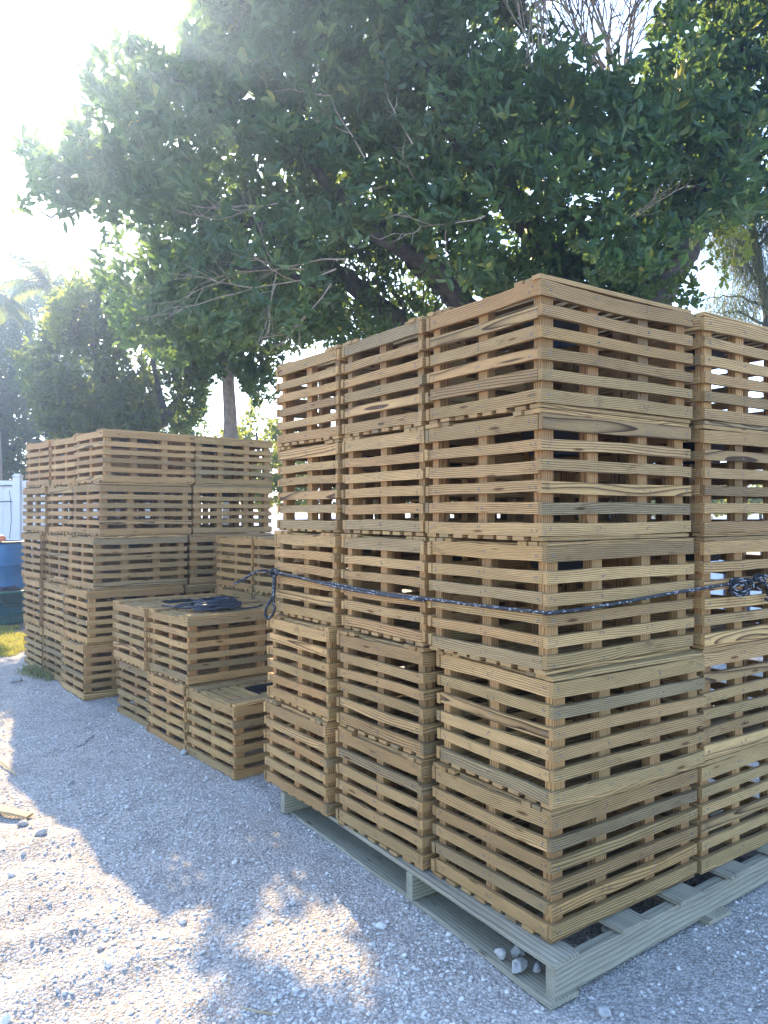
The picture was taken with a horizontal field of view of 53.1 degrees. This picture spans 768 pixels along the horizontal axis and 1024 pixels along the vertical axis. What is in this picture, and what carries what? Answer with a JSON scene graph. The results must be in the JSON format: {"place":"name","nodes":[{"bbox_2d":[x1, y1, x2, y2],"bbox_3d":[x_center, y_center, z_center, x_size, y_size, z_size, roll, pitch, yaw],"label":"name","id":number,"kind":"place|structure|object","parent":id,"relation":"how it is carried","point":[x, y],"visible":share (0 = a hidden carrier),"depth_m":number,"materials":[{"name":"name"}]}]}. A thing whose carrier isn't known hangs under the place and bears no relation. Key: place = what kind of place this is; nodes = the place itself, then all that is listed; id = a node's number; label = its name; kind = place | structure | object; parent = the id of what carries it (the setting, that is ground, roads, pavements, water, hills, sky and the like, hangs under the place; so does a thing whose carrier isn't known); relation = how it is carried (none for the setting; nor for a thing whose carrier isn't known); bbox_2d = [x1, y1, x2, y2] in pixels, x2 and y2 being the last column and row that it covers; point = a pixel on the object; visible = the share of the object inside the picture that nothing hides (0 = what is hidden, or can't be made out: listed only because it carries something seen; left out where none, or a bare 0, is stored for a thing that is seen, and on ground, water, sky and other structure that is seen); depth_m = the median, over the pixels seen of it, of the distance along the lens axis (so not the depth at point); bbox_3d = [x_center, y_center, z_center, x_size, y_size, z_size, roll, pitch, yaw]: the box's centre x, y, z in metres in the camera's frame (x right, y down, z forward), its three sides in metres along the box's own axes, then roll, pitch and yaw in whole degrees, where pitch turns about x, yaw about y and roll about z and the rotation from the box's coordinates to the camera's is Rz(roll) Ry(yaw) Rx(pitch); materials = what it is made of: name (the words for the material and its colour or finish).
{"place":"outdoors","nodes":[
{"label":"outdoors","id":0,"kind":"place"},
{"bbox_2d":[0,624,42,656],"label":"grass","id":1,"kind":"structure","parent":0,"point":[8,639],"depth_m":8.48,"materials":[{"name":"yellow plant"}]},
{"bbox_2d":[0,0,766,516],"label":"sky","id":2,"kind":"structure","parent":0,"point":[42,41],"materials":[{"name":"white"}]},
{"bbox_2d":[0,517,767,1023],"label":"ground","id":3,"kind":"structure","parent":0,"point":[688,985],"depth_m":2.87,"materials":[{"name":"grey gravel"}]},
{"bbox_2d":[0,761,15,774],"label":"stick","id":4,"kind":"object","parent":3,"relation":"on","point":[6,766],"visible":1,"depth_m":4.43,"materials":[{"name":"brown wood"}]},
{"bbox_2d":[0,540,25,616],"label":"plastic barrel","id":5,"kind":"object","parent":3,"relation":"on","point":[11,561],"visible":0.44,"depth_m":10.51,"materials":[{"name":"plastic"}]},
{"bbox_2d":[0,535,5,541],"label":"float","id":6,"kind":"object","parent":5,"relation":"on","point":[2,538],"visible":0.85,"depth_m":10.55,"materials":[{"name":"plastic"}]},
{"bbox_2d":[0,588,25,624],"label":"basket","id":7,"kind":"object","parent":3,"relation":"on","point":[3,621],"visible":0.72,"depth_m":9.79,"materials":[{"name":"blue plastic"}]},
{"bbox_2d":[0,585,22,607],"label":"heaped line","id":8,"kind":"object","parent":7,"relation":"in","point":[4,599],"visible":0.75,"depth_m":9.87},
{"bbox_2d":[0,290,31,480],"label":"palm tree","id":9,"kind":"object","parent":3,"relation":"on","point":[13,307],"visible":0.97,"depth_m":15.84,"materials":[{"name":"green plant"}]},
{"bbox_2d":[10,676,22,681],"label":"limestone rock","id":10,"kind":"object","parent":3,"relation":"on","point":[16,679],"visible":1,"depth_m":6.67,"materials":[{"name":"white stone"}]},
{"bbox_2d":[0,805,32,818],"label":"broken board","id":11,"kind":"object","parent":3,"relation":"on","point":[19,813],"visible":1,"depth_m":3.83,"materials":[{"name":"brown wood"}]},
{"bbox_2d":[16,819,28,825],"bbox_3d":[-1.750,1.507,3.715,0.048,0.031,0.053,12,20,33],"label":"limestone rock","id":12,"kind":"object","parent":3,"relation":"on","point":[22,822],"visible":1,"depth_m":3.71,"materials":[{"name":"white stone"}]},
{"bbox_2d":[11,663,58,682],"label":"weeds","id":13,"kind":"object","parent":3,"relation":"on","point":[36,672],"visible":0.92,"depth_m":6.91,"materials":[{"name":"green plant"}]},
{"bbox_2d":[34,829,47,835],"bbox_3d":[-1.594,1.489,3.568,0.060,0.035,0.034,0,0,-20],"label":"limestone rock","id":14,"kind":"object","parent":3,"relation":"on","point":[41,832],"visible":1,"depth_m":3.56,"materials":[{"name":"white stone"}]},
{"bbox_2d":[24,620,60,670],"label":"slatted trap","id":15,"kind":"object","parent":3,"relation":"on","point":[33,646],"visible":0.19,"depth_m":7.29,"materials":[{"name":"brown wood"}]},
{"bbox_2d":[23,576,112,626],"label":"slatted trap","id":16,"kind":"object","parent":15,"relation":"on","point":[32,614],"visible":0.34,"depth_m":7.25,"materials":[{"name":"brown wood"}]},
{"bbox_2d":[21,532,67,579],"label":"slatted trap","id":17,"kind":"object","parent":16,"relation":"on","point":[34,564],"visible":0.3,"depth_m":7.23,"materials":[{"name":"brown wood"}]},
{"bbox_2d":[23,486,125,532],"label":"slatted trap","id":18,"kind":"object","parent":17,"relation":"on","point":[29,513],"visible":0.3,"depth_m":7.28,"materials":[{"name":"brown wood"}]},
{"bbox_2d":[25,440,86,487],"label":"slatted trap","id":19,"kind":"object","parent":18,"relation":"on","point":[43,461],"visible":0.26,"depth_m":7.29,"materials":[{"name":"brown wood"}]},
{"bbox_2d":[0,249,92,462],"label":"palm tree","id":20,"kind":"object","parent":3,"relation":"on","point":[44,280],"visible":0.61,"depth_m":16.25,"materials":[{"name":"green plant"}]},
{"bbox_2d":[0,278,99,480],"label":"dense tree","id":21,"kind":"object","parent":3,"relation":"on","point":[12,402],"visible":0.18,"depth_m":20.56,"materials":[{"name":"green plant"}]},
{"bbox_2d":[0,474,149,594],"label":"vinyl fence","id":22,"kind":"object","parent":3,"relation":"on","point":[12,516],"visible":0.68,"depth_m":12.59,"materials":[{"name":"plastic"}]},
{"bbox_2d":[43,627,120,682],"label":"slatted trap","id":23,"kind":"object","parent":3,"relation":"on","point":[51,648],"visible":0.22,"depth_m":6.82,"materials":[{"name":"brown wood"}]},
{"bbox_2d":[43,580,146,634],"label":"slatted trap","id":24,"kind":"object","parent":23,"relation":"on","point":[53,607],"visible":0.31,"depth_m":6.79,"materials":[{"name":"brown wood"}]},
{"bbox_2d":[45,533,149,583],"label":"slatted trap","id":25,"kind":"object","parent":24,"relation":"on","point":[57,573],"visible":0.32,"depth_m":6.81,"materials":[{"name":"brown wood"}]},
{"bbox_2d":[48,485,152,533],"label":"slatted trap","id":26,"kind":"object","parent":25,"relation":"on","point":[54,513],"visible":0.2,"depth_m":6.87,"materials":[{"name":"brown wood"}]},
{"bbox_2d":[51,435,154,485],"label":"slatted trap","id":27,"kind":"object","parent":26,"relation":"on","point":[68,451],"visible":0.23,"depth_m":6.88,"materials":[{"name":"brown wood"}]},
{"bbox_2d":[60,636,148,700],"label":"slatted trap","id":28,"kind":"object","parent":3,"relation":"on","point":[83,683],"visible":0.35,"depth_m":6.17,"materials":[{"name":"brown wood"}]},
{"bbox_2d":[63,585,183,645],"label":"slatted trap","id":29,"kind":"object","parent":28,"relation":"on","point":[94,632],"visible":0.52,"depth_m":6.23,"materials":[{"name":"brown wood"}]},
{"bbox_2d":[67,534,187,590],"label":"slatted trap","id":30,"kind":"object","parent":29,"relation":"on","point":[152,554],"visible":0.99,"depth_m":6.37,"materials":[{"name":"brown wood"}]},
{"bbox_2d":[71,482,191,535],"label":"slatted trap","id":31,"kind":"object","parent":30,"relation":"on","point":[131,494],"visible":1,"depth_m":6.37,"materials":[{"name":"brown wood"}]},
{"bbox_2d":[74,428,194,484],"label":"slatted trap","id":32,"kind":"object","parent":31,"relation":"on","point":[162,464],"visible":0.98,"depth_m":6.42,"materials":[{"name":"brown wood"}]},
{"bbox_2d":[6,267,212,601],"bbox_3d":[-4.289,-1.372,12.171,3.998,5.683,2.799,0,0,0],"label":"leaning tree","id":33,"kind":"object","parent":3,"relation":"on","point":[75,319],"visible":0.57,"depth_m":11.54,"materials":[{"name":"green plant"}]},
{"bbox_2d":[117,659,180,726],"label":"slatted trap","id":34,"kind":"object","parent":3,"relation":"on","point":[138,679],"visible":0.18,"depth_m":5.53,"materials":[{"name":"brown wood"}]},
{"bbox_2d":[112,593,247,669],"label":"slatted trap","id":35,"kind":"object","parent":34,"relation":"on","point":[128,622],"visible":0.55,"depth_m":5.53,"materials":[{"name":"brown wood"}]},
{"bbox_2d":[145,405,214,435],"bbox_3d":[-4.834,-0.498,15.489,3.076,3.864,2.058,0,0,0],"label":"dense tree","id":36,"kind":"object","parent":3,"relation":"on","point":[191,432],"visible":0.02,"depth_m":15.55,"materials":[{"name":"green plant"}]},
{"bbox_2d":[180,749,186,754],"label":"limestone rock","id":37,"kind":"object","parent":3,"relation":"on","point":[183,751],"visible":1,"depth_m":4.75,"materials":[{"name":"white stone"}]},
{"bbox_2d":[146,670,288,749],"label":"slatted trap","id":38,"kind":"object","parent":3,"relation":"on","point":[160,683],"visible":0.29,"depth_m":5.02,"materials":[{"name":"brown wood"}]},
{"bbox_2d":[148,600,296,684],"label":"slatted trap","id":39,"kind":"object","parent":38,"relation":"on","point":[191,666],"visible":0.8,"depth_m":5.02,"materials":[{"name":"brown wood"}]},
{"bbox_2d":[161,596,262,610],"bbox_3d":[-1.186,0.617,5.222,0.647,0.064,0.417,0,0,23],"label":"line coil","id":40,"kind":"object","parent":39,"relation":"on","point":[215,603],"visible":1,"depth_m":5.10,"materials":[{"name":"plastic"}]},
{"bbox_2d":[186,674,323,779],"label":"slatted trap","id":41,"kind":"object","parent":3,"relation":"on","point":[238,704],"visible":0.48,"depth_m":4.53,"materials":[{"name":"brown wood"}]},
{"bbox_2d":[209,398,306,525],"bbox_3d":[-2.495,-0.436,15.499,2.462,3.738,1.694,0,0,0],"label":"leafy bush","id":42,"kind":"object","parent":3,"relation":"on","point":[245,433],"visible":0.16,"depth_m":15.25,"materials":[{"name":"green plant"}]},
{"bbox_2d":[242,1007,275,1014],"bbox_3d":[-0.379,1.513,2.328,0.112,0.007,0.007,0,0,16],"label":"twig","id":43,"kind":"object","parent":3,"relation":"on","point":[259,1011],"visible":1,"depth_m":2.33,"materials":[{"name":"grey wood"}]},
{"bbox_2d":[187,265,351,524],"bbox_3d":[-1.852,-1.189,11.201,2.872,5.253,2.264,0,0,0],"label":"slim tree","id":44,"kind":"object","parent":3,"relation":"on","point":[249,372],"visible":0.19,"depth_m":10.66,"materials":[{"name":"green plant"}]},
{"bbox_2d":[299,382,453,516],"bbox_3d":[1.097,-0.881,14.100,5.246,4.626,2.094,0,0,0],"label":"leafy bush","id":45,"kind":"object","parent":3,"relation":"on","point":[305,501],"depth_m":13.53,"materials":[{"name":"green plant"}]},
{"bbox_2d":[7,0,767,517],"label":"spreading tree","id":46,"kind":"object","parent":3,"relation":"on","point":[507,120],"visible":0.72,"depth_m":6.67,"materials":[{"name":"green plant"}]},
{"bbox_2d":[281,791,767,1009],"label":"pallet","id":47,"kind":"object","parent":3,"relation":"on","point":[559,979],"visible":0.25,"depth_m":2.76,"materials":[{"name":"grey wood"}]},
{"bbox_2d":[263,697,408,816],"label":"slatted trap","id":48,"kind":"object","parent":47,"relation":"on","point":[310,780],"visible":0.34,"depth_m":3.69,"materials":[{"name":"brown wood"}]},
{"bbox_2d":[267,613,418,721],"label":"slatted trap","id":49,"kind":"object","parent":48,"relation":"on","point":[311,690],"visible":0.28,"depth_m":3.72,"materials":[{"name":"brown wood"}]},
{"bbox_2d":[274,530,461,626],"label":"slatted trap","id":50,"kind":"object","parent":49,"relation":"on","point":[304,601],"visible":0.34,"depth_m":3.75,"materials":[{"name":"brown wood"}]},
{"bbox_2d":[277,439,461,532],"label":"slatted trap","id":51,"kind":"object","parent":50,"relation":"on","point":[323,469],"visible":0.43,"depth_m":3.76,"materials":[{"name":"brown wood"}]},
{"bbox_2d":[276,345,417,446],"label":"slatted trap","id":52,"kind":"object","parent":51,"relation":"on","point":[323,369],"visible":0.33,"depth_m":3.75,"materials":[{"name":"brown wood"}]},
{"bbox_2d":[234,567,767,619],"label":"tie rope","id":53,"kind":"object","parent":50,"relation":"attached to","point":[732,584],"visible":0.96,"depth_m":2.98,"materials":[{"name":"fabric"}]},
{"bbox_2d":[335,725,528,870],"bbox_3d":[0.288,1.170,3.431,0.812,0.427,0.610,0,0,-37],"label":"slatted trap","id":54,"kind":"object","parent":47,"relation":"on","point":[386,814],"visible":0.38,"depth_m":3.17,"materials":[{"name":"brown wood"}]},
{"bbox_2d":[337,629,535,758],"bbox_3d":[0.293,0.740,3.437,0.812,0.428,0.610,0,0,-37],"label":"slatted trap","id":55,"kind":"object","parent":54,"relation":"on","point":[409,726],"visible":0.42,"depth_m":3.18,"materials":[{"name":"brown wood"}]},
{"bbox_2d":[341,533,561,646],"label":"slatted trap","id":56,"kind":"object","parent":55,"relation":"on","point":[395,565],"visible":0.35,"depth_m":3.24,"materials":[{"name":"brown wood"}]},
{"bbox_2d":[341,426,559,535],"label":"slatted trap","id":57,"kind":"object","parent":56,"relation":"on","point":[392,459],"visible":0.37,"depth_m":3.23,"materials":[{"name":"brown wood"}]},
{"bbox_2d":[341,316,561,437],"bbox_3d":[0.311,-0.549,3.457,0.814,0.427,0.610,0,0,-34],"label":"slatted trap","id":58,"kind":"object","parent":57,"relation":"on","point":[399,354],"visible":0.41,"depth_m":3.24,"materials":[{"name":"brown wood"}]},
{"bbox_2d":[494,947,505,959],"bbox_3d":[0.392,1.485,2.578,0.034,0.043,0.047,10,-7,-22],"label":"limestone rock","id":59,"kind":"object","parent":47,"relation":"on","point":[500,953],"visible":1,"depth_m":2.57,"materials":[{"name":"white stone"}]},
{"bbox_2d":[511,945,524,957],"bbox_3d":[0.449,1.483,2.588,0.055,0.049,0.041,-4,3,-21],"label":"limestone rock","id":60,"kind":"object","parent":47,"relation":"on","point":[517,951],"visible":0.8,"depth_m":2.57,"materials":[{"name":"grey stone"}]},
{"bbox_2d":[512,957,527,973],"bbox_3d":[0.441,1.487,2.514,0.051,0.045,0.074,-4,0,42],"label":"limestone rock","id":61,"kind":"object","parent":47,"relation":"on","point":[519,964],"visible":1,"depth_m":2.50,"materials":[{"name":"grey stone"}]},
{"bbox_2d":[533,962,540,972],"bbox_3d":[0.498,1.489,2.512,0.029,0.027,0.041,2,-2,2],"label":"limestone rock","id":62,"kind":"object","parent":47,"relation":"on","point":[536,968],"visible":1,"depth_m":2.50,"materials":[{"name":"grey stone"}]},
{"bbox_2d":[431,761,697,944],"bbox_3d":[0.686,1.170,2.928,0.812,0.427,0.610,0,0,-36],"label":"slatted trap","id":63,"kind":"object","parent":47,"relation":"on","point":[641,866],"visible":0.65,"depth_m":2.69,"materials":[{"name":"brown wood"}]},
{"bbox_2d":[436,650,704,810],"bbox_3d":[0.705,0.741,2.917,0.812,0.427,0.610,0,0,-34],"label":"slatted trap","id":64,"kind":"object","parent":63,"relation":"on","point":[548,755],"visible":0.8,"depth_m":2.69,"materials":[{"name":"brown wood"}]},
{"bbox_2d":[427,537,693,675],"bbox_3d":[0.673,0.311,2.929,0.813,0.427,0.610,0,0,-35],"label":"slatted trap","id":65,"kind":"object","parent":64,"relation":"on","point":[541,644],"visible":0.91,"depth_m":2.71,"materials":[{"name":"brown wood"}]},
{"bbox_2d":[424,408,691,540],"bbox_3d":[0.660,-0.119,2.928,0.814,0.427,0.610,0,0,-35],"label":"slatted trap","id":66,"kind":"object","parent":65,"relation":"on","point":[548,435],"visible":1,"depth_m":2.71,"materials":[{"name":"brown wood"}]},
{"bbox_2d":[425,273,692,423],"bbox_3d":[0.664,-0.550,2.929,0.814,0.427,0.610,0,0,-34],"label":"slatted trap","id":67,"kind":"object","parent":66,"relation":"on","point":[549,324],"visible":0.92,"depth_m":2.71,"materials":[{"name":"brown wood"}]},
{"bbox_2d":[615,724,767,873],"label":"slatted trap","id":68,"kind":"object","parent":47,"relation":"on","point":[737,827],"visible":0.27,"depth_m":3.06,"materials":[{"name":"brown wood"}]},
{"bbox_2d":[588,637,767,760],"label":"slatted trap","id":69,"kind":"object","parent":68,"relation":"on","point":[733,712],"visible":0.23,"depth_m":3.08,"materials":[{"name":"brown wood"}]},
{"bbox_2d":[579,535,767,648],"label":"slatted trap","id":70,"kind":"object","parent":69,"relation":"on","point":[734,622],"visible":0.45,"depth_m":3.05,"materials":[{"name":"brown wood"}]},
{"bbox_2d":[598,424,767,536],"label":"slatted trap","id":71,"kind":"object","parent":70,"relation":"on","point":[743,453],"visible":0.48,"depth_m":3.06,"materials":[{"name":"brown wood"}]},
{"bbox_2d":[598,311,767,431],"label":"slatted trap","id":72,"kind":"object","parent":71,"relation":"on","point":[735,348],"visible":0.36,"depth_m":3.04,"materials":[{"name":"brown wood"}]},
{"bbox_2d":[597,1004,611,1018],"bbox_3d":[0.667,1.511,2.325,0.042,0.026,0.052,0,0,7],"label":"limestone rock","id":73,"kind":"object","parent":3,"relation":"on","point":[604,1011],"visible":1,"depth_m":2.31,"materials":[{"name":"white stone"}]},
{"bbox_2d":[600,924,609,931],"bbox_3d":[0.807,1.515,2.799,0.038,0.027,0.040,0,0,-32],"label":"limestone rock","id":74,"kind":"object","parent":3,"relation":"on","point":[603,928],"visible":0.53,"depth_m":2.79,"materials":[{"name":"grey stone"}]},
{"bbox_2d":[651,484,762,554],"bbox_3d":[8.516,0.193,19.002,7.100,2.486,2.359,0,0,0],"label":"leafy bush","id":75,"kind":"object","parent":3,"relation":"on","point":[725,501],"visible":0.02,"depth_m":18.45,"materials":[{"name":"green plant"}]},
{"bbox_2d":[682,187,767,486],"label":"casuarina tree","id":76,"kind":"object","parent":3,"relation":"on","point":[754,274],"visible":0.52,"depth_m":9.38,"materials":[{"name":"green plant"}]},
{"bbox_2d":[710,560,761,610],"bbox_3d":[4.394,0.973,8.456,1.818,0.950,0.050,0,0,-4],"label":"panel fence","id":77,"kind":"object","parent":3,"relation":"on","point":[718,576],"depth_m":8.39,"materials":[{"name":"metal"}]},
{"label":"slatted trap","id":78,"kind":"object","parent":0,"visible":0},
{"bbox_2d":[115,502,200,525],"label":"slatted trap","id":79,"kind":"object","parent":78,"relation":"on","point":[174,516],"depth_m":8.14,"materials":[{"name":"brown wood"}]},
{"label":"slatted trap","id":80,"kind":"object","parent":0,"visible":0},
{"bbox_2d":[565,687,619,718],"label":"slatted trap","id":81,"kind":"object","parent":80,"relation":"on","point":[569,698],"visible":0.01,"depth_m":3.48,"materials":[{"name":"brown wood"}]},
{"bbox_2d":[499,576,668,613],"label":"slatted trap","id":82,"kind":"object","parent":81,"relation":"on","point":[579,584],"depth_m":3.81,"materials":[{"name":"brown wood"}]},
{"bbox_2d":[495,454,654,520],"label":"slatted trap","id":83,"kind":"object","parent":82,"relation":"on","point":[604,517],"visible":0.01,"depth_m":3.61,"materials":[{"name":"brown wood"}]},
{"bbox_2d":[524,366,578,389],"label":"slatted trap","id":84,"kind":"object","parent":83,"relation":"on","point":[560,388],"depth_m":3.51,"materials":[{"name":"brown wood"}]},
{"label":"slatted trap","id":85,"kind":"object","parent":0,"visible":0},
{"bbox_2d":[410,500,506,518],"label":"slatted trap","id":86,"kind":"object","parent":85,"relation":"on","point":[503,516],"visible":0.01,"depth_m":4.45,"materials":[{"name":"brown wood"}]},
{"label":"slatted trap","id":87,"kind":"object","parent":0,"visible":0},
{"bbox_2d":[253,592,347,652],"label":"slatted trap","id":88,"kind":"object","parent":87,"relation":"on","point":[262,597],"visible":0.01,"depth_m":5.88,"materials":[{"name":"brown wood"}]},
{"bbox_2d":[253,537,371,595],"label":"slatted trap","id":89,"kind":"object","parent":88,"relation":"on","point":[262,560],"visible":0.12,"depth_m":5.89,"materials":[{"name":"brown wood"}]},
{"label":"slatted trap","id":90,"kind":"object","parent":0,"visible":0},
{"bbox_2d":[215,586,254,621],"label":"slatted trap","id":91,"kind":"object","parent":90,"relation":"on","point":[231,592],"visible":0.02,"depth_m":6.26,"materials":[{"name":"brown wood"}]},
{"bbox_2d":[216,534,294,591],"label":"slatted trap","id":92,"kind":"object","parent":91,"relation":"on","point":[243,565],"visible":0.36,"depth_m":6.26,"materials":[{"name":"brown wood"}]},
{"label":"slatted trap","id":93,"kind":"object","parent":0,"visible":0},
{"bbox_2d":[180,583,216,594],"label":"slatted trap","id":94,"kind":"object","parent":93,"relation":"on","point":[189,589],"visible":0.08,"depth_m":6.65,"materials":[{"name":"brown wood"}]},
{"bbox_2d":[163,533,270,583],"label":"slatted trap","id":95,"kind":"object","parent":94,"relation":"on","point":[198,554],"visible":0.36,"depth_m":6.71,"materials":[{"name":"brown wood"}]},
{"bbox_2d":[164,485,271,533],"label":"slatted trap","id":96,"kind":"object","parent":95,"relation":"on","point":[219,495],"visible":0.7,"depth_m":6.96,"materials":[{"name":"brown wood"}]},
{"bbox_2d":[167,436,271,486],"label":"slatted trap","id":97,"kind":"object","parent":96,"relation":"on","point":[233,468],"visible":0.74,"depth_m":7.00,"materials":[{"name":"brown wood"}]},
{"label":"slatted trap","id":98,"kind":"object","parent":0,"visible":0},
{"bbox_2d":[144,542,212,575],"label":"slatted trap","id":99,"kind":"object","parent":98,"relation":"on","point":[197,568],"visible":0.02,"depth_m":7.43,"materials":[{"name":"brown wood"}]},
{"bbox_2d":[137,494,232,525],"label":"slatted trap","id":100,"kind":"object","parent":99,"relation":"on","point":[205,509],"visible":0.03,"depth_m":7.67,"materials":[{"name":"brown wood"}]}
]}

